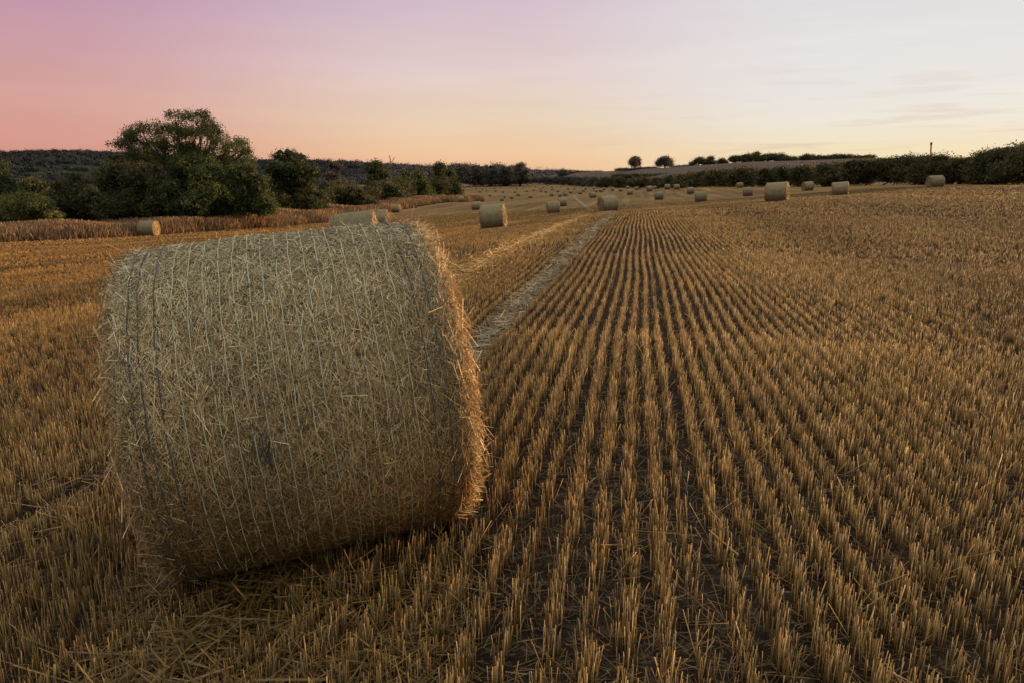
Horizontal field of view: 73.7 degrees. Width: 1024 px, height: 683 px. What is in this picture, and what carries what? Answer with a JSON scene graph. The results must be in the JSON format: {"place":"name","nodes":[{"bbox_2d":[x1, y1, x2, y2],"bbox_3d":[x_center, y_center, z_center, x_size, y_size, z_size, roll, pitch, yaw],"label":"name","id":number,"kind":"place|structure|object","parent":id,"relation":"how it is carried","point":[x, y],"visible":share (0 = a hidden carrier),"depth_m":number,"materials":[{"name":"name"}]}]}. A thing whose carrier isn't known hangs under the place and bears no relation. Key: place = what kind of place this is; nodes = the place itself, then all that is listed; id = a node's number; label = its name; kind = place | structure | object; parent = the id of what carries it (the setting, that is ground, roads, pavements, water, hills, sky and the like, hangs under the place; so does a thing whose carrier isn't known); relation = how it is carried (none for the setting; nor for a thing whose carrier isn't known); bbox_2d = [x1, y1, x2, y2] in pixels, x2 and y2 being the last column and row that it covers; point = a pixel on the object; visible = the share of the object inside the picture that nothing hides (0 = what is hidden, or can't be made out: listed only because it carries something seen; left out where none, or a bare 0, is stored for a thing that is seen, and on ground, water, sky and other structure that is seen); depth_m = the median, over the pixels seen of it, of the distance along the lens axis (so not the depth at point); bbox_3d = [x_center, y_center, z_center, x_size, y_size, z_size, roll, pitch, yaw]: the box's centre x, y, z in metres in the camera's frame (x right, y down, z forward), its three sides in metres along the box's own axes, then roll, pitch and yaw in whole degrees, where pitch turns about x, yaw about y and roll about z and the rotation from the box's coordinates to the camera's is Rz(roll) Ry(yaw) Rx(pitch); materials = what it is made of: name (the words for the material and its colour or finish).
{"place":"outdoors","nodes":[
{"label":"outdoors","id":0,"kind":"place"},
{"bbox_2d":[3,153,430,180],"bbox_3d":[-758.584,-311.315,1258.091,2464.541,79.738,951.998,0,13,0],"label":"hills","id":1,"kind":"structure","parent":0,"point":[85,173],"depth_m":1072.20,"materials":[{"name":"green plant"}]},
{"bbox_2d":[0,147,598,184],"bbox_3d":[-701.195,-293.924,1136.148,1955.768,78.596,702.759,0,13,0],"label":"woodland","id":2,"kind":"object","parent":1,"relation":"on","point":[92,155],"visible":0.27,"depth_m":1087.05,"materials":[{"name":"green plant"}]},
{"bbox_2d":[0,182,1023,682],"bbox_3d":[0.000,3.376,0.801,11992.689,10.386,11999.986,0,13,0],"label":"ground","id":3,"kind":"structure","parent":0,"point":[538,200],"depth_m":3.45,"materials":[{"name":"brown soil"}]},
{"bbox_2d":[0,154,23,195],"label":"bush","id":4,"kind":"object","parent":3,"relation":"on","point":[8,183],"visible":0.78,"depth_m":76.67,"materials":[{"name":"green plant"}]},
{"bbox_2d":[15,174,50,198],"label":"bush","id":5,"kind":"object","parent":3,"relation":"on","point":[32,184],"visible":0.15,"depth_m":92.78,"materials":[{"name":"green plant"}]},
{"bbox_2d":[0,187,66,223],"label":"bush","id":6,"kind":"object","parent":3,"relation":"on","point":[23,205],"visible":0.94,"depth_m":57.31,"materials":[{"name":"green plant"}]},
{"bbox_2d":[33,172,118,222],"bbox_3d":[-41.798,-13.163,64.529,7.943,5.830,12.389,-8,16,-30],"label":"bush","id":7,"kind":"object","parent":3,"relation":"on","point":[66,194],"visible":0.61,"depth_m":62.46,"materials":[{"name":"green plant"}]},
{"bbox_2d":[72,148,175,220],"bbox_3d":[-37.958,-14.671,66.328,13.123,8.031,9.732,0,13,0],"label":"bush","id":8,"kind":"object","parent":3,"relation":"on","point":[129,190],"visible":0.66,"depth_m":64.01,"materials":[{"name":"green plant"}]},
{"bbox_2d":[137,221,160,235],"bbox_3d":[-29.433,-9.168,55.387,1.401,1.390,1.579,-1,14,-4],"label":"round bale","id":9,"kind":"object","parent":3,"relation":"on","point":[151,228],"visible":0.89,"depth_m":54.84,"materials":[{"name":"plant"}]},
{"bbox_2d":[104,108,260,177],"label":"tree","id":10,"kind":"object","parent":3,"relation":"on","point":[161,151],"visible":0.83,"depth_m":70.34,"materials":[{"name":"green plant"}]},
{"bbox_2d":[150,147,238,220],"bbox_3d":[-30.712,-14.472,65.448,9.638,7.992,9.728,0,13,0],"label":"bush","id":11,"kind":"object","parent":3,"relation":"on","point":[197,186],"visible":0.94,"depth_m":63.95,"materials":[{"name":"green plant"}]},
{"bbox_2d":[9,174,454,223],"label":"hedgerow","id":12,"kind":"object","parent":3,"relation":"on","point":[440,187],"visible":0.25,"depth_m":137.33,"materials":[{"name":"green plant"}]},
{"bbox_2d":[0,194,483,241],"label":"tall grass","id":13,"kind":"structure","parent":3,"relation":"on","point":[45,229],"depth_m":61.22,"materials":[{"name":"beige plant"}]},
{"bbox_2d":[222,158,284,219],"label":"bush","id":14,"kind":"object","parent":3,"relation":"on","point":[255,197],"visible":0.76,"depth_m":65.88,"materials":[{"name":"green plant"}]},
{"bbox_2d":[76,208,502,590],"bbox_3d":[-0.977,0.196,3.257,1.509,1.545,1.594,-9,16,-16],"label":"round bale","id":15,"kind":"object","parent":3,"relation":"on","point":[278,397],"visible":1,"depth_m":2.62,"materials":[{"name":"plant"}]},
{"bbox_2d":[259,146,329,210],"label":"tree","id":16,"kind":"object","parent":3,"relation":"on","point":[294,174],"visible":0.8,"depth_m":87.44,"materials":[{"name":"green plant"}]},
{"bbox_2d":[314,161,358,190],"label":"tree","id":17,"kind":"object","parent":3,"relation":"on","point":[327,178],"visible":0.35,"depth_m":158.93,"materials":[{"name":"green plant"}]},
{"bbox_2d":[329,208,377,227],"bbox_3d":[-4.620,-3.201,20.200,1.415,1.408,1.602,-7,14,-7],"label":"round bale","id":18,"kind":"object","parent":3,"relation":"on","point":[360,217],"visible":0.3,"depth_m":19.65,"materials":[{"name":"plant"}]},
{"bbox_2d":[328,180,381,205],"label":"bush","id":19,"kind":"object","parent":3,"relation":"on","point":[353,195],"visible":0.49,"depth_m":109.83,"materials":[{"name":"green plant"}]},
{"bbox_2d":[363,157,394,183],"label":"tree","id":20,"kind":"object","parent":3,"relation":"on","point":[375,169],"visible":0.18,"depth_m":152.12,"materials":[{"name":"green plant"}]},
{"bbox_2d":[375,209,388,212],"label":"round bale","id":21,"kind":"object","parent":3,"relation":"on","point":[382,211],"visible":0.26,"depth_m":86.10,"materials":[{"name":"plant"}]},
{"bbox_2d":[376,213,391,222],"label":"round bale","id":22,"kind":"object","parent":3,"relation":"on","point":[381,217],"visible":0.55,"depth_m":70.42,"materials":[{"name":"plant"}]},
{"bbox_2d":[361,177,411,199],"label":"bush","id":23,"kind":"object","parent":3,"relation":"on","point":[389,190],"visible":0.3,"depth_m":143.66,"materials":[{"name":"green plant"}]},
{"bbox_2d":[391,204,401,211],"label":"round bale","id":24,"kind":"object","parent":3,"relation":"on","point":[396,208],"visible":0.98,"depth_m":109.53,"materials":[{"name":"plant"}]},
{"bbox_2d":[395,169,436,195],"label":"bush","id":25,"kind":"object","parent":3,"relation":"on","point":[422,183],"visible":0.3,"depth_m":178.39,"materials":[{"name":"green plant"}]},
{"bbox_2d":[412,166,436,192],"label":"tree","id":26,"kind":"object","parent":3,"relation":"on","point":[422,171],"visible":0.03,"depth_m":196.16,"materials":[{"name":"green plant"}]},
{"bbox_2d":[427,159,464,194],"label":"tree","id":27,"kind":"object","parent":3,"relation":"on","point":[439,169],"visible":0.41,"depth_m":205.40,"materials":[{"name":"green plant"}]},
{"bbox_2d":[458,196,463,201],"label":"round bale","id":28,"kind":"object","parent":3,"relation":"on","point":[460,198],"visible":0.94,"depth_m":157.76,"materials":[{"name":"plant"}]},
{"bbox_2d":[471,201,480,209],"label":"round bale","id":29,"kind":"object","parent":3,"relation":"on","point":[475,205],"visible":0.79,"depth_m":107.38,"materials":[{"name":"plant"}]},
{"bbox_2d":[446,161,516,185],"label":"woodland","id":30,"kind":"object","parent":3,"relation":"on","point":[470,173],"visible":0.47,"depth_m":639.03,"materials":[{"name":"green plant"}]},
{"bbox_2d":[482,164,500,185],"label":"tree","id":31,"kind":"object","parent":3,"relation":"on","point":[491,173],"visible":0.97,"depth_m":623.27,"materials":[{"name":"green plant"}]},
{"bbox_2d":[479,201,508,228],"bbox_3d":[-0.936,-6.383,34.880,1.382,1.447,1.638,-4,13,8],"label":"round bale","id":32,"kind":"object","parent":3,"relation":"on","point":[493,215],"visible":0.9,"depth_m":34.26,"materials":[{"name":"plant"}]},
{"bbox_2d":[495,166,512,185],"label":"tree","id":33,"kind":"object","parent":3,"relation":"on","point":[505,176],"visible":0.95,"depth_m":621.46,"materials":[{"name":"green plant"}]},
{"bbox_2d":[0,214,1023,682],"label":"stubble","id":34,"kind":"object","parent":3,"relation":"on","point":[894,274],"visible":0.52,"depth_m":4.24,"materials":[{"name":"beige plant"}]},
{"bbox_2d":[0,185,1023,273],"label":"stubble","id":35,"kind":"object","parent":3,"relation":"on","point":[721,207],"visible":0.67,"depth_m":39.36,"materials":[{"name":"beige plant"}]},
{"bbox_2d":[0,212,1023,682],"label":"loose straw","id":36,"kind":"object","parent":3,"relation":"on","point":[272,576],"visible":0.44,"depth_m":2.73,"materials":[{"name":"beige plant"}]},
{"bbox_2d":[510,162,531,185],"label":"tree","id":37,"kind":"object","parent":3,"relation":"on","point":[520,176],"visible":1,"depth_m":612.36,"materials":[{"name":"green plant"}]},
{"bbox_2d":[469,175,601,186],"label":"hedgerow","id":38,"kind":"object","parent":3,"relation":"on","point":[575,181],"visible":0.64,"depth_m":630.46,"materials":[{"name":"green plant"}]},
{"bbox_2d":[546,201,559,213],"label":"round bale","id":39,"kind":"object","parent":3,"relation":"on","point":[552,206],"visible":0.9,"depth_m":73.03,"materials":[{"name":"plant"}]},
{"bbox_2d":[556,168,568,176],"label":"tree","id":40,"kind":"object","parent":3,"relation":"on","point":[563,171],"visible":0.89,"depth_m":764.21,"materials":[{"name":"green plant"}]},
{"bbox_2d":[558,198,566,205],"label":"round bale","id":41,"kind":"object","parent":3,"relation":"on","point":[563,201],"visible":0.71,"depth_m":109.12,"materials":[{"name":"plant"}]},
{"bbox_2d":[573,195,591,209],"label":"wheel track","id":42,"kind":"structure","parent":3,"relation":"on","point":[582,203],"depth_m":115.58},
{"bbox_2d":[589,192,595,197],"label":"round bale","id":43,"kind":"object","parent":3,"relation":"on","point":[592,194],"visible":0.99,"depth_m":154.40,"materials":[{"name":"plant"}]},
{"bbox_2d":[597,195,618,211],"bbox_3d":[7.971,-11.478,56.878,1.506,1.470,1.597,-8,15,-14],"label":"round bale","id":44,"kind":"object","parent":3,"relation":"on","point":[607,203],"visible":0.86,"depth_m":56.33,"materials":[{"name":"plant"}]},
{"bbox_2d":[627,189,632,194],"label":"round bale","id":45,"kind":"object","parent":3,"relation":"on","point":[629,191],"visible":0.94,"depth_m":155.07,"materials":[{"name":"plant"}]},
{"bbox_2d":[646,186,652,190],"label":"round bale","id":46,"kind":"object","parent":3,"relation":"on","point":[649,188],"visible":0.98,"depth_m":170.09,"materials":[{"name":"plant"}]},
{"bbox_2d":[654,191,663,199],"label":"round bale","id":47,"kind":"object","parent":3,"relation":"on","point":[658,195],"visible":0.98,"depth_m":109.00,"materials":[{"name":"plant"}]},
{"bbox_2d":[593,163,759,188],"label":"hedgerow","id":48,"kind":"object","parent":3,"relation":"on","point":[716,177],"visible":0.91,"depth_m":199.65,"materials":[{"name":"green plant"}]},
{"bbox_2d":[673,184,679,189],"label":"round bale","id":49,"kind":"object","parent":3,"relation":"on","point":[676,186],"visible":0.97,"depth_m":169.24,"materials":[{"name":"plant"}]},
{"bbox_2d":[687,187,693,193],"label":"round bale","id":50,"kind":"object","parent":3,"relation":"on","point":[690,190],"visible":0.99,"depth_m":139.06,"materials":[{"name":"plant"}]},
{"bbox_2d":[694,190,707,201],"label":"round bale","id":51,"kind":"object","parent":3,"relation":"on","point":[700,196],"visible":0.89,"depth_m":77.75,"materials":[{"name":"plant"}]},
{"bbox_2d":[736,182,742,187],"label":"round bale","id":52,"kind":"object","parent":3,"relation":"on","point":[739,184],"visible":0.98,"depth_m":154.71,"materials":[{"name":"plant"}]},
{"bbox_2d":[743,186,752,195],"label":"round bale","id":53,"kind":"object","parent":3,"relation":"on","point":[747,191],"visible":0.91,"depth_m":101.08,"materials":[{"name":"plant"}]},
{"bbox_2d":[764,181,789,201],"bbox_3d":[17.274,-9.727,44.476,1.520,1.438,1.538,4,14,29],"label":"round bale","id":54,"kind":"object","parent":3,"relation":"on","point":[777,191],"visible":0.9,"depth_m":43.97,"materials":[{"name":"plant"}]},
{"bbox_2d":[801,181,813,190],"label":"round bale","id":55,"kind":"object","parent":3,"relation":"on","point":[807,186],"visible":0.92,"depth_m":102.81,"materials":[{"name":"plant"}]},
{"bbox_2d":[831,181,848,195],"bbox_3d":[30.023,-13.968,62.486,1.515,1.406,1.552,2,13,25],"label":"round bale","id":56,"kind":"object","parent":3,"relation":"on","point":[839,188],"visible":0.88,"depth_m":61.96,"materials":[{"name":"plant"}]},
{"bbox_2d":[742,149,973,186],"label":"hedgerow","id":57,"kind":"object","parent":3,"relation":"on","point":[913,169],"visible":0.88,"depth_m":117.19,"materials":[{"name":"green plant"}]},
{"bbox_2d":[925,175,944,187],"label":"round bale","id":58,"kind":"object","parent":3,"relation":"on","point":[935,181],"visible":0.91,"depth_m":68.61,"materials":[{"name":"plant"}]},
{"bbox_2d":[959,139,1023,184],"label":"bush","id":59,"kind":"object","parent":3,"relation":"on","point":[1001,165],"visible":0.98,"depth_m":87.79,"materials":[{"name":"green plant"}]},
{"bbox_2d":[0,0,1023,170],"label":"sky","id":60,"kind":"structure","parent":0,"point":[583,85],"materials":[{"name":"pink"}]},
{"bbox_2d":[548,157,965,186],"bbox_3d":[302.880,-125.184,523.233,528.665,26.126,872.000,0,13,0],"label":"hillside","id":61,"kind":"structure","parent":0,"point":[696,168],"depth_m":419.49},
{"bbox_2d":[555,170,600,173],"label":"hedgerow","id":62,"kind":"object","parent":61,"relation":"on","point":[572,171],"visible":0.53,"depth_m":775.15,"materials":[{"name":"green plant"}]},
{"bbox_2d":[627,155,642,167],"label":"tree","id":63,"kind":"object","parent":61,"relation":"on","point":[634,161],"visible":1,"depth_m":574.52,"materials":[{"name":"green plant"}]},
{"bbox_2d":[613,165,657,171],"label":"hedgerow","id":64,"kind":"object","parent":61,"relation":"on","point":[627,168],"visible":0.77,"depth_m":568.90,"materials":[{"name":"green plant"}]},
{"bbox_2d":[610,172,666,178],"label":"hedgerow","id":65,"kind":"object","parent":61,"relation":"on","point":[631,175],"visible":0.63,"depth_m":405.15,"materials":[{"name":"green plant"}]},
{"bbox_2d":[653,154,675,167],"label":"tree","id":66,"kind":"object","parent":61,"relation":"on","point":[664,161],"visible":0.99,"depth_m":532.31,"materials":[{"name":"green plant"}]},
{"bbox_2d":[688,156,706,165],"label":"tree","id":67,"kind":"object","parent":61,"relation":"on","point":[699,160],"visible":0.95,"depth_m":499.40,"materials":[{"name":"green plant"}]},
{"bbox_2d":[704,155,715,164],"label":"tree","id":68,"kind":"object","parent":61,"relation":"on","point":[710,160],"visible":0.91,"depth_m":496.23,"materials":[{"name":"green plant"}]},
{"bbox_2d":[716,157,729,163],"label":"bush","id":69,"kind":"object","parent":61,"relation":"on","point":[722,160],"visible":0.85,"depth_m":490.26,"materials":[{"name":"green plant"}]},
{"bbox_2d":[726,151,797,162],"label":"copse","id":70,"kind":"object","parent":61,"relation":"on","point":[755,156],"visible":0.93,"depth_m":479.84,"materials":[{"name":"green plant"}]},
{"bbox_2d":[797,152,877,160],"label":"copse","id":71,"kind":"object","parent":61,"relation":"on","point":[806,156],"visible":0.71,"depth_m":464.63,"materials":[{"name":"green plant"}]}
]}

